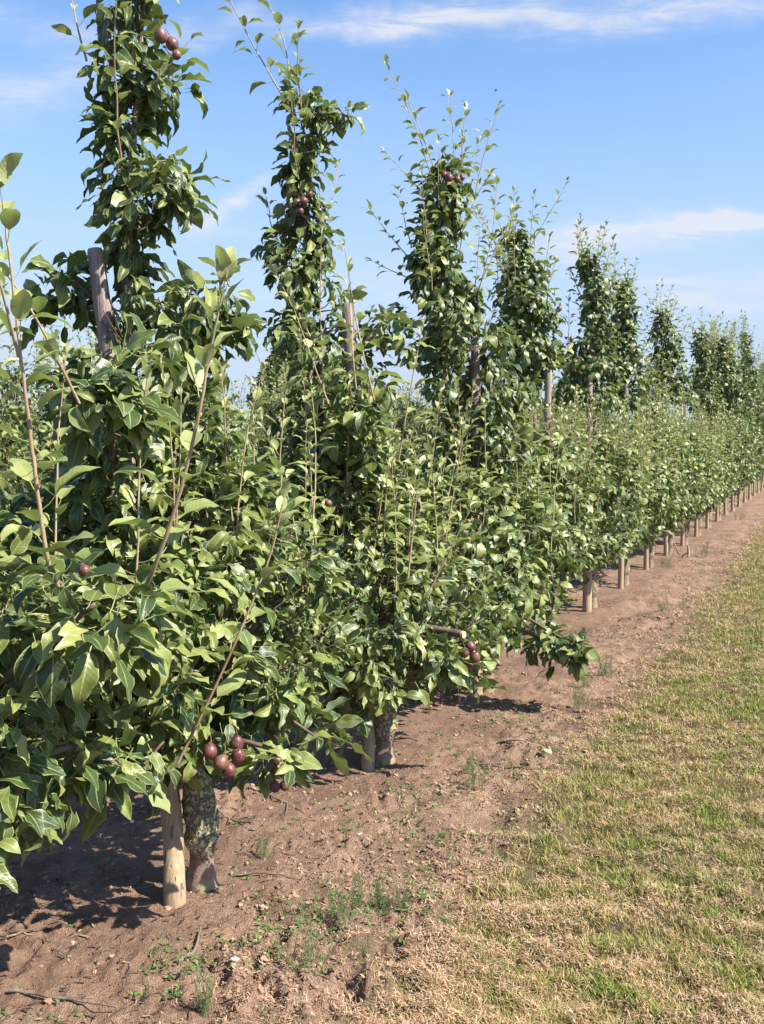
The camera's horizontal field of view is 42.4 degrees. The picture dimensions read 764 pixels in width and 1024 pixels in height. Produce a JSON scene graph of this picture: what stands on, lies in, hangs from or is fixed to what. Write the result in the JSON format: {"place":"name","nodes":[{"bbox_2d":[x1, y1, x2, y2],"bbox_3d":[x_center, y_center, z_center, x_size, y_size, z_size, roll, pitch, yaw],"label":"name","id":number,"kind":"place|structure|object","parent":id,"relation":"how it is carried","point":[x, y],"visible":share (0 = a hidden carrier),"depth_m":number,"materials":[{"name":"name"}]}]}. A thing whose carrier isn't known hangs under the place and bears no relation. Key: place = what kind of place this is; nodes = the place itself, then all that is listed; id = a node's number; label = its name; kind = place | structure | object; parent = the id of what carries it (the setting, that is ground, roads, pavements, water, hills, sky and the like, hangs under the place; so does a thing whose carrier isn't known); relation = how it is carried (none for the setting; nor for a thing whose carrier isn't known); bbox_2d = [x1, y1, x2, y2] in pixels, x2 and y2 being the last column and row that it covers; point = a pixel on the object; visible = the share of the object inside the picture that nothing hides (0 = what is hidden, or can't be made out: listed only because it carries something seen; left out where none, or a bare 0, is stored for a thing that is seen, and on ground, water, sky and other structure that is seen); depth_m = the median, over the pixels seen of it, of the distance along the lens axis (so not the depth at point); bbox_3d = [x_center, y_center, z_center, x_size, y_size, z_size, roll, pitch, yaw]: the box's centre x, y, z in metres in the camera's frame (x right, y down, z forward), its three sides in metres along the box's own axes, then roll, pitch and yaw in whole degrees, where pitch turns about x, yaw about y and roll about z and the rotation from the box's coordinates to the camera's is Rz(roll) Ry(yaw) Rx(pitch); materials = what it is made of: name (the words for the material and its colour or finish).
{"place":"outdoors","nodes":[
{"label":"outdoors","id":0,"kind":"place"},
{"bbox_2d":[0,474,763,1023],"bbox_3d":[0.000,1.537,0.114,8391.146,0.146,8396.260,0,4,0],"label":"ground","id":1,"kind":"structure","parent":0,"point":[120,914],"depth_m":3.73,"materials":[{"name":"soil"}]},
{"bbox_2d":[1,384,47,503],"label":"pear tree","id":2,"kind":"object","parent":1,"relation":"on","point":[22,417],"visible":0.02,"depth_m":16.15,"materials":[{"name":"green plant"}]},
{"bbox_2d":[0,334,54,520],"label":"pear tree","id":3,"kind":"object","parent":1,"relation":"on","point":[31,400],"visible":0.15,"depth_m":11.57,"materials":[{"name":"green plant"}]},
{"bbox_2d":[0,301,57,572],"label":"pear tree","id":4,"kind":"object","parent":1,"relation":"on","point":[14,414],"visible":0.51,"depth_m":6.85,"materials":[{"name":"green plant"}]},
{"bbox_2d":[0,922,57,939],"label":"fallen twig","id":5,"kind":"object","parent":1,"relation":"on","point":[7,936],"visible":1,"depth_m":3.06,"materials":[{"name":"brown wood"}]},
{"bbox_2d":[1,316,114,555],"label":"pear tree","id":6,"kind":"object","parent":1,"relation":"on","point":[44,443],"visible":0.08,"depth_m":7.63,"materials":[{"name":"green plant"}]},
{"bbox_2d":[8,988,116,1007],"bbox_3d":[-0.880,1.336,2.709,0.324,0.020,0.012,1,4,12],"label":"fallen twig","id":7,"kind":"object","parent":1,"relation":"on","point":[18,990],"visible":1,"depth_m":2.71,"materials":[{"name":"brown wood"}]},
{"bbox_2d":[44,323,155,480],"bbox_3d":[-3.744,-1.016,12.971,1.287,3.306,2.099,4,6,40],"label":"pear tree","id":8,"kind":"object","parent":1,"relation":"on","point":[96,346],"depth_m":12.79,"materials":[{"name":"green plant"}]},
{"bbox_2d":[0,152,250,892],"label":"pear tree","id":9,"kind":"object","parent":1,"relation":"on","point":[45,691],"visible":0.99,"depth_m":2.13,"materials":[{"name":"green plant"}]},
{"bbox_2d":[87,247,185,908],"bbox_3d":[-0.794,0.259,3.298,0.328,2.250,0.144,2,5,23],"label":"wooden post","id":10,"kind":"object","parent":1,"relation":"on","point":[174,889],"visible":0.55,"depth_m":3.27,"materials":[{"name":"beige wood"}]},
{"bbox_2d":[138,366,152,401],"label":"pear tree","id":11,"kind":"object","parent":1,"relation":"on","point":[139,371],"visible":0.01,"depth_m":18.83,"materials":[{"name":"green plant"}]},
{"bbox_2d":[0,0,372,893],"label":"pear tree","id":12,"kind":"object","parent":1,"relation":"on","point":[220,720],"visible":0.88,"depth_m":3.15,"materials":[{"name":"green plant"}]},
{"bbox_2d":[176,926,207,962],"bbox_3d":[-0.548,1.307,2.969,0.076,0.019,0.208,1,4,9],"label":"fallen twig","id":13,"kind":"object","parent":1,"relation":"on","point":[192,953],"visible":1,"depth_m":2.92,"materials":[{"name":"brown wood"}]},
{"bbox_2d":[192,958,215,1017],"bbox_3d":[-0.479,1.289,2.665,0.061,0.139,0.098,0,4,0],"label":"horsetail weed","id":14,"kind":"object","parent":1,"relation":"on","point":[205,1001],"visible":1,"depth_m":2.65,"materials":[{"name":"green plant"}]},
{"bbox_2d":[149,375,261,545],"bbox_3d":[-1.673,-0.255,9.311,1.231,2.318,1.639,0,4,0],"label":"pear tree","id":15,"kind":"object","parent":1,"relation":"on","point":[237,457],"visible":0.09,"depth_m":9.32,"materials":[{"name":"green plant"}]},
{"bbox_2d":[230,956,238,961],"bbox_3d":[-0.424,1.286,2.835,0.027,0.014,0.019,-1,4,-17],"label":"white stone","id":16,"kind":"object","parent":1,"relation":"on","point":[234,959],"visible":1,"depth_m":2.83,"materials":[{"name":"white stone"}]},
{"bbox_2d":[209,375,263,456],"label":"pear tree","id":17,"kind":"object","parent":1,"relation":"on","point":[243,427],"visible":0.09,"depth_m":15.56,"materials":[{"name":"green plant"}]},
{"bbox_2d":[218,808,255,822],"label":"fallen twig","id":18,"kind":"object","parent":1,"relation":"on","point":[229,818],"visible":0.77,"depth_m":3.95,"materials":[{"name":"wood"}]},
{"bbox_2d":[234,872,299,879],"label":"fallen twig","id":19,"kind":"object","parent":1,"relation":"on","point":[242,874],"visible":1,"depth_m":3.49,"materials":[{"name":"brown wood"}]},
{"bbox_2d":[254,827,284,859],"bbox_3d":[-0.420,1.227,3.672,0.126,0.138,0.078,0,4,0],"label":"horsetail weed","id":20,"kind":"object","parent":1,"relation":"on","point":[264,852],"visible":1,"depth_m":3.67,"materials":[{"name":"green plant"}]},
{"bbox_2d":[247,386,294,426],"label":"pear tree","id":21,"kind":"object","parent":1,"relation":"on","point":[257,416],"visible":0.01,"depth_m":23.11,"materials":[{"name":"green plant"}]},
{"bbox_2d":[248,786,304,813],"bbox_3d":[-0.477,1.223,4.178,0.073,0.025,0.390,-4,6,-43],"label":"fallen twig","id":22,"kind":"object","parent":1,"relation":"on","point":[249,787],"visible":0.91,"depth_m":4.17,"materials":[{"name":"brown wood"}]},
{"bbox_2d":[275,416,279,489],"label":"wooden post","id":23,"kind":"object","parent":1,"relation":"on","point":[278,433],"visible":0.04,"depth_m":10.46,"materials":[{"name":"brown wood"}]},
{"bbox_2d":[250,351,308,456],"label":"pear tree","id":24,"kind":"object","parent":1,"relation":"on","point":[274,380],"visible":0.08,"depth_m":16.94,"materials":[{"name":"green plant"}]},
{"bbox_2d":[245,336,316,427],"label":"distant tree","id":25,"kind":"object","parent":1,"relation":"on","point":[272,357],"visible":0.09,"depth_m":58.78,"materials":[{"name":"green plant"}]},
{"bbox_2d":[223,371,340,509],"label":"pear tree","id":26,"kind":"object","parent":1,"relation":"on","point":[277,405],"visible":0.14,"depth_m":10.49,"materials":[{"name":"green plant"}]},
{"bbox_2d":[269,953,309,971],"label":"fallen twig","id":27,"kind":"object","parent":1,"relation":"on","point":[289,960],"visible":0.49,"depth_m":2.83,"materials":[{"name":"brown wood"}]},
{"bbox_2d":[267,890,347,978],"bbox_3d":[-0.226,1.219,2.786,0.162,0.234,0.310,-2,5,-22],"label":"horsetail weed","id":28,"kind":"object","parent":1,"relation":"on","point":[307,951],"visible":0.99,"depth_m":2.83,"materials":[{"name":"green plant"}]},
{"bbox_2d":[325,874,335,884],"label":"fallen twig","id":29,"kind":"object","parent":1,"relation":"on","point":[332,878],"visible":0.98,"depth_m":3.44,"materials":[{"name":"brown wood"}]},
{"bbox_2d":[324,865,359,926],"bbox_3d":[-0.128,1.223,3.122,0.116,0.179,0.118,0,4,0],"label":"horsetail weed","id":30,"kind":"object","parent":1,"relation":"on","point":[340,906],"visible":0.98,"depth_m":3.12,"materials":[{"name":"green plant"}]},
{"bbox_2d":[342,303,374,771],"bbox_3d":[-0.110,0.168,4.630,0.154,2.274,0.178,0,4,0],"label":"wooden post","id":31,"kind":"object","parent":1,"relation":"on","point":[368,746],"visible":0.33,"depth_m":4.63,"materials":[{"name":"beige wood"}]},
{"bbox_2d":[349,872,372,909],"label":"horsetail weed","id":32,"kind":"object","parent":1,"relation":"on","point":[358,902],"visible":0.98,"depth_m":3.24,"materials":[{"name":"green plant"}]},
{"bbox_2d":[324,400,400,530],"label":"pear tree","id":33,"kind":"object","parent":1,"relation":"on","point":[380,439],"depth_m":12.33,"materials":[{"name":"green plant"}]},
{"bbox_2d":[218,0,517,765],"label":"pear tree","id":34,"kind":"object","parent":1,"relation":"on","point":[412,643],"visible":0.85,"depth_m":4.46,"materials":[{"name":"green plant"}]},
{"bbox_2d":[0,512,762,1023],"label":"weed seedlings","id":35,"kind":"object","parent":1,"relation":"on","point":[278,960],"visible":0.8,"depth_m":3.32,"materials":[{"name":"green plant"}]},
{"bbox_2d":[372,859,390,910],"bbox_3d":[0.004,1.247,3.286,0.072,0.161,0.074,0,4,0],"label":"horsetail weed","id":36,"kind":"object","parent":1,"relation":"on","point":[378,892],"visible":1,"depth_m":3.27,"materials":[{"name":"green plant"}]},
{"bbox_2d":[0,512,763,1023],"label":"soil clods","id":37,"kind":"object","parent":1,"relation":"on","point":[252,938],"visible":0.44,"depth_m":3.51,"materials":[{"name":"brown soil"}]},
{"bbox_2d":[370,849,405,863],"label":"fallen twig","id":38,"kind":"object","parent":1,"relation":"on","point":[383,854],"visible":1,"depth_m":3.63,"materials":[{"name":"brown wood"}]},
{"bbox_2d":[391,384,407,419],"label":"pear tree","id":39,"kind":"object","parent":1,"relation":"on","point":[399,398],"visible":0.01,"depth_m":29.91,"materials":[{"name":"green plant"}]},
{"bbox_2d":[390,866,410,908],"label":"horsetail weed","id":40,"kind":"object","parent":1,"relation":"on","point":[397,893],"visible":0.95,"depth_m":3.28,"materials":[{"name":"green plant"}]},
{"bbox_2d":[376,381,443,519],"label":"pear tree","id":41,"kind":"object","parent":1,"relation":"on","point":[400,423],"visible":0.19,"depth_m":13.24,"materials":[{"name":"green plant"}]},
{"bbox_2d":[399,388,432,428],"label":"pear tree","id":42,"kind":"object","parent":1,"relation":"on","point":[420,406],"visible":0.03,"depth_m":22.50,"materials":[{"name":"green plant"}]},
{"bbox_2d":[80,499,763,1023],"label":"dry grass cuttings","id":43,"kind":"object","parent":1,"relation":"on","point":[580,1007],"visible":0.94,"depth_m":3.08,"materials":[{"name":"plant"}]},
{"bbox_2d":[409,397,471,541],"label":"pear tree","id":44,"kind":"object","parent":1,"relation":"on","point":[435,410],"visible":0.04,"depth_m":14.48,"materials":[{"name":"green plant"}]},
{"bbox_2d":[458,749,473,773],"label":"horsetail weed","id":45,"kind":"object","parent":1,"relation":"on","point":[468,768],"visible":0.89,"depth_m":4.58,"materials":[{"name":"green plant"}]},
{"bbox_2d":[464,754,486,790],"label":"horsetail weed","id":46,"kind":"object","parent":1,"relation":"on","point":[473,778],"visible":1,"depth_m":4.33,"materials":[{"name":"green plant"}]},
{"bbox_2d":[471,336,482,695],"bbox_3d":[0.580,0.069,5.996,0.082,2.263,0.210,0,4,0],"label":"wooden post","id":47,"kind":"object","parent":1,"relation":"on","point":[475,373],"visible":0.35,"depth_m":5.99,"materials":[{"name":"beige wood"}]},
{"bbox_2d":[361,53,600,692],"bbox_3d":[0.568,-0.777,5.934,1.571,3.861,1.770,0,4,0],"label":"pear tree","id":48,"kind":"object","parent":1,"relation":"on","point":[501,493],"visible":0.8,"depth_m":5.83,"materials":[{"name":"green plant"}]},
{"bbox_2d":[468,761,525,769],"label":"fallen twig","id":49,"kind":"object","parent":1,"relation":"on","point":[487,764],"visible":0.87,"depth_m":4.66,"materials":[{"name":"brown wood"}]},
{"bbox_2d":[497,739,534,743],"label":"fallen twig","id":50,"kind":"object","parent":1,"relation":"on","point":[514,740],"visible":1,"depth_m":4.93,"materials":[{"name":"brown wood"}]},
{"bbox_2d":[517,401,543,456],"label":"pear tree","id":51,"kind":"object","parent":1,"relation":"on","point":[528,418],"visible":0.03,"depth_m":18.97,"materials":[{"name":"green plant"}]},
{"bbox_2d":[537,403,543,426],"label":"pear tree","id":52,"kind":"object","parent":1,"relation":"on","point":[542,417],"visible":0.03,"depth_m":32.10,"materials":[{"name":"green plant"}]},
{"bbox_2d":[538,370,551,634],"bbox_3d":[1.228,0.008,7.445,0.089,2.146,0.060,-1,4,-14],"label":"wooden post","id":53,"kind":"object","parent":1,"relation":"on","point":[548,382],"visible":0.38,"depth_m":7.37,"materials":[{"name":"beige wood"}]},
{"bbox_2d":[543,748,552,755],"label":"fallen leaf","id":54,"kind":"object","parent":1,"relation":"on","point":[548,750],"visible":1,"depth_m":4.74,"materials":[{"name":"yellow plant"}]},
{"bbox_2d":[459,176,636,621],"bbox_3d":[1.251,-0.767,7.667,1.485,3.552,1.726,0,4,0],"label":"pear tree","id":55,"kind":"object","parent":1,"relation":"on","point":[521,295],"visible":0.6,"depth_m":7.40,"materials":[{"name":"green plant"}]},
{"bbox_2d":[524,389,575,447],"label":"pear tree","id":56,"kind":"object","parent":1,"relation":"on","point":[554,415],"visible":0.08,"depth_m":20.40,"materials":[{"name":"green plant"}]},
{"bbox_2d":[535,374,585,418],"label":"distant tree","id":57,"kind":"object","parent":1,"relation":"on","point":[564,378],"visible":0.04,"depth_m":73.91,"materials":[{"name":"green plant"}]},
{"bbox_2d":[554,404,585,440],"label":"pear tree","id":58,"kind":"object","parent":1,"relation":"on","point":[571,421],"visible":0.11,"depth_m":21.55,"materials":[{"name":"green plant"}]},
{"bbox_2d":[570,674,592,709],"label":"horsetail weed","id":59,"kind":"object","parent":1,"relation":"on","point":[577,700],"visible":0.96,"depth_m":5.60,"materials":[{"name":"green plant"}]},
{"bbox_2d":[562,411,600,436],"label":"pear tree","id":60,"kind":"object","parent":1,"relation":"on","point":[584,423],"visible":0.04,"depth_m":22.86,"materials":[{"name":"green plant"}]},
{"bbox_2d":[577,673,595,687],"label":"horsetail weed","id":61,"kind":"object","parent":1,"relation":"on","point":[586,685],"visible":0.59,"depth_m":6.12,"materials":[{"name":"green plant"}]},
{"bbox_2d":[582,379,592,611],"bbox_3d":[1.848,-0.100,8.817,0.081,2.155,0.082,4,6,43],"label":"wooden post","id":62,"kind":"object","parent":1,"relation":"on","point":[587,602],"visible":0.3,"depth_m":8.84,"materials":[{"name":"beige wood"}]},
{"bbox_2d":[578,411,617,437],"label":"pear tree","id":63,"kind":"object","parent":1,"relation":"on","point":[599,418],"visible":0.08,"depth_m":24.24,"materials":[{"name":"green plant"}]},
{"bbox_2d":[541,212,660,607],"bbox_3d":[1.947,-0.898,9.033,1.211,3.641,1.919,2,5,22],"label":"pear tree","id":64,"kind":"object","parent":1,"relation":"on","point":[594,362],"visible":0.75,"depth_m":8.79,"materials":[{"name":"green plant"}]},
{"bbox_2d":[594,653,612,675],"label":"horsetail weed","id":65,"kind":"object","parent":1,"relation":"on","point":[604,672],"visible":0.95,"depth_m":6.49,"materials":[{"name":"green plant"}]},
{"bbox_2d":[592,406,622,435],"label":"pear tree","id":66,"kind":"object","parent":1,"relation":"on","point":[609,414],"visible":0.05,"depth_m":25.68,"materials":[{"name":"green plant"}]},
{"bbox_2d":[618,383,628,588],"bbox_3d":[2.495,-0.219,10.195,0.082,2.206,0.061,-1,4,-17],"label":"wooden post","id":67,"kind":"object","parent":1,"relation":"on","point":[620,562],"visible":0.33,"depth_m":10.22,"materials":[{"name":"beige wood"}]},
{"bbox_2d":[592,238,687,585],"bbox_3d":[2.551,-1.012,10.259,1.150,3.669,2.087,2,5,24],"label":"pear tree","id":68,"kind":"object","parent":1,"relation":"on","point":[664,487],"visible":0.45,"depth_m":10.18,"materials":[{"name":"green plant"}]},
{"bbox_2d":[643,387,651,569],"bbox_3d":[3.119,-0.346,11.577,0.064,2.222,0.085,0,4,0],"label":"wooden post","id":69,"kind":"object","parent":1,"relation":"on","point":[646,560],"visible":0.2,"depth_m":11.60,"materials":[{"name":"beige wood"}]},
{"bbox_2d":[608,340,712,567],"bbox_3d":[3.338,-0.667,11.740,1.317,2.754,1.813,3,5,39],"label":"pear tree","id":70,"kind":"object","parent":1,"relation":"on","point":[674,519],"visible":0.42,"depth_m":11.44,"materials":[{"name":"green plant"}]},
{"bbox_2d":[654,594,673,611],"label":"horsetail weed","id":71,"kind":"object","parent":1,"relation":"on","point":[661,608],"visible":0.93,"depth_m":8.73,"materials":[{"name":"green plant"}]},
{"bbox_2d":[662,403,667,556],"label":"wooden post","id":72,"kind":"object","parent":1,"relation":"on","point":[665,537],"visible":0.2,"depth_m":12.98,"materials":[{"name":"beige wood"}]},
{"bbox_2d":[659,551,673,569],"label":"horsetail weed","id":73,"kind":"object","parent":1,"relation":"on","point":[665,563],"visible":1,"depth_m":11.70,"materials":[{"name":"green plant"}]},
{"bbox_2d":[680,406,686,545],"bbox_3d":[4.386,-0.479,14.325,0.065,2.114,0.061,4,6,43],"label":"wooden post","id":74,"kind":"object","parent":1,"relation":"on","point":[682,537],"visible":0.29,"depth_m":14.36,"materials":[{"name":"beige wood"}]},
{"bbox_2d":[634,277,732,554],"bbox_3d":[3.962,-1.231,13.077,1.368,3.713,1.846,4,6,45],"label":"pear tree","id":75,"kind":"object","parent":1,"relation":"on","point":[664,329],"visible":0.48,"depth_m":12.88,"materials":[{"name":"green plant"}]},
{"bbox_2d":[687,545,689,556],"bbox_3d":[3.993,0.526,12.851,0.037,0.192,0.034,-3,5,-39],"label":"broken stake","id":76,"kind":"object","parent":1,"relation":"on","point":[688,552],"visible":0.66,"depth_m":12.84,"materials":[{"name":"beige wood"}]},
{"bbox_2d":[660,305,730,544],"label":"pear tree","id":77,"kind":"object","parent":1,"relation":"on","point":[703,385],"visible":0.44,"depth_m":14.30,"materials":[{"name":"green plant"}]},
{"bbox_2d":[694,410,700,536],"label":"wooden post","id":78,"kind":"object","parent":1,"relation":"on","point":[696,527],"visible":0.19,"depth_m":15.73,"materials":[{"name":"beige wood"}]},
{"bbox_2d":[694,540,709,556],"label":"horsetail weed","id":79,"kind":"object","parent":1,"relation":"on","point":[704,549],"visible":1,"depth_m":12.85,"materials":[{"name":"plant"}]},
{"bbox_2d":[705,415,709,528],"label":"wooden post","id":80,"kind":"object","parent":1,"relation":"on","point":[707,517],"visible":0.13,"depth_m":17.11,"materials":[{"name":"beige wood"}]},
{"bbox_2d":[715,421,720,521],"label":"wooden post","id":81,"kind":"object","parent":1,"relation":"on","point":[716,514],"visible":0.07,"depth_m":18.49,"materials":[{"name":"beige wood"}]},
{"bbox_2d":[687,310,753,534],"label":"pear tree","id":82,"kind":"object","parent":1,"relation":"on","point":[733,388],"visible":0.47,"depth_m":15.64,"materials":[{"name":"green plant"}]},
{"bbox_2d":[689,314,753,527],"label":"pear tree","id":83,"kind":"object","parent":1,"relation":"on","point":[737,460],"visible":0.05,"depth_m":17.05,"materials":[{"name":"green plant"}]},
{"bbox_2d":[723,496,726,514],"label":"wooden post","id":84,"kind":"object","parent":1,"relation":"on","point":[725,509],"visible":0.14,"depth_m":19.86,"materials":[{"name":"beige wood"}]},
{"bbox_2d":[731,476,734,510],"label":"wooden post","id":85,"kind":"object","parent":1,"relation":"on","point":[732,502],"visible":0.17,"depth_m":21.24,"materials":[{"name":"beige wood"}]},
{"bbox_2d":[716,322,759,520],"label":"pear tree","id":86,"kind":"object","parent":1,"relation":"on","point":[748,466],"visible":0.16,"depth_m":18.39,"materials":[{"name":"green plant"}]},
{"bbox_2d":[737,486,740,506],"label":"wooden post","id":87,"kind":"object","parent":1,"relation":"on","point":[739,495],"visible":0.16,"depth_m":22.61,"materials":[{"name":"beige wood"}]},
{"bbox_2d":[734,504,746,519],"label":"horsetail weed","id":88,"kind":"object","parent":1,"relation":"on","point":[741,517],"visible":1,"depth_m":18.72,"materials":[{"name":"green plant"}]},
{"bbox_2d":[723,321,763,514],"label":"pear tree","id":89,"kind":"object","parent":1,"relation":"on","point":[752,442],"visible":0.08,"depth_m":19.71,"materials":[{"name":"green plant"}]},
{"bbox_2d":[743,477,745,502],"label":"wooden post","id":90,"kind":"object","parent":1,"relation":"on","point":[744,497],"visible":0.14,"depth_m":24.00,"materials":[{"name":"beige wood"}]},
{"bbox_2d":[731,309,763,505],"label":"pear tree","id":91,"kind":"object","parent":1,"relation":"on","point":[747,358],"visible":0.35,"depth_m":22.41,"materials":[{"name":"green plant"}]},
{"bbox_2d":[731,369,763,510],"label":"pear tree","id":92,"kind":"object","parent":1,"relation":"on","point":[743,479],"visible":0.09,"depth_m":21.16,"materials":[{"name":"green plant"}]},
{"bbox_2d":[748,484,750,499],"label":"wooden post","id":93,"kind":"object","parent":1,"relation":"on","point":[749,492],"visible":0.11,"depth_m":25.37,"materials":[{"name":"beige wood"}]},
{"bbox_2d":[746,377,763,501],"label":"pear tree","id":94,"kind":"object","parent":1,"relation":"on","point":[762,467],"visible":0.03,"depth_m":24.02,"materials":[{"name":"green plant"}]},
{"bbox_2d":[748,358,763,498],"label":"pear tree","id":95,"kind":"object","parent":1,"relation":"on","point":[760,392],"visible":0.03,"depth_m":25.34,"materials":[{"name":"green plant"}]},
{"bbox_2d":[753,370,763,495],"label":"pear tree","id":96,"kind":"object","parent":1,"relation":"on","point":[762,469],"visible":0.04,"depth_m":26.87,"materials":[{"name":"green plant"}]},
{"bbox_2d":[757,353,763,490],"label":"pear tree","id":97,"kind":"object","parent":1,"relation":"on","point":[760,369],"visible":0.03,"depth_m":29.60,"materials":[{"name":"green plant"}]},
{"bbox_2d":[760,477,762,490],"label":"wooden post","id":98,"kind":"object","parent":1,"relation":"on","point":[761,488],"visible":0.24,"depth_m":29.50,"materials":[{"name":"beige wood"}]},
{"bbox_2d":[759,359,763,492],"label":"pear tree","id":99,"kind":"object","parent":1,"relation":"on","point":[761,381],"visible":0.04,"depth_m":28.03,"materials":[{"name":"green plant"}]},
{"bbox_2d":[0,0,763,428],"label":"sky","id":100,"kind":"structure","parent":0,"point":[653,110],"materials":[{"name":"blue"}]},
{"bbox_2d":[320,522,763,1023],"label":"grass","id":101,"kind":"structure","parent":0,"point":[608,985],"depth_m":3.44,"materials":[{"name":"green plant"}]}
]}

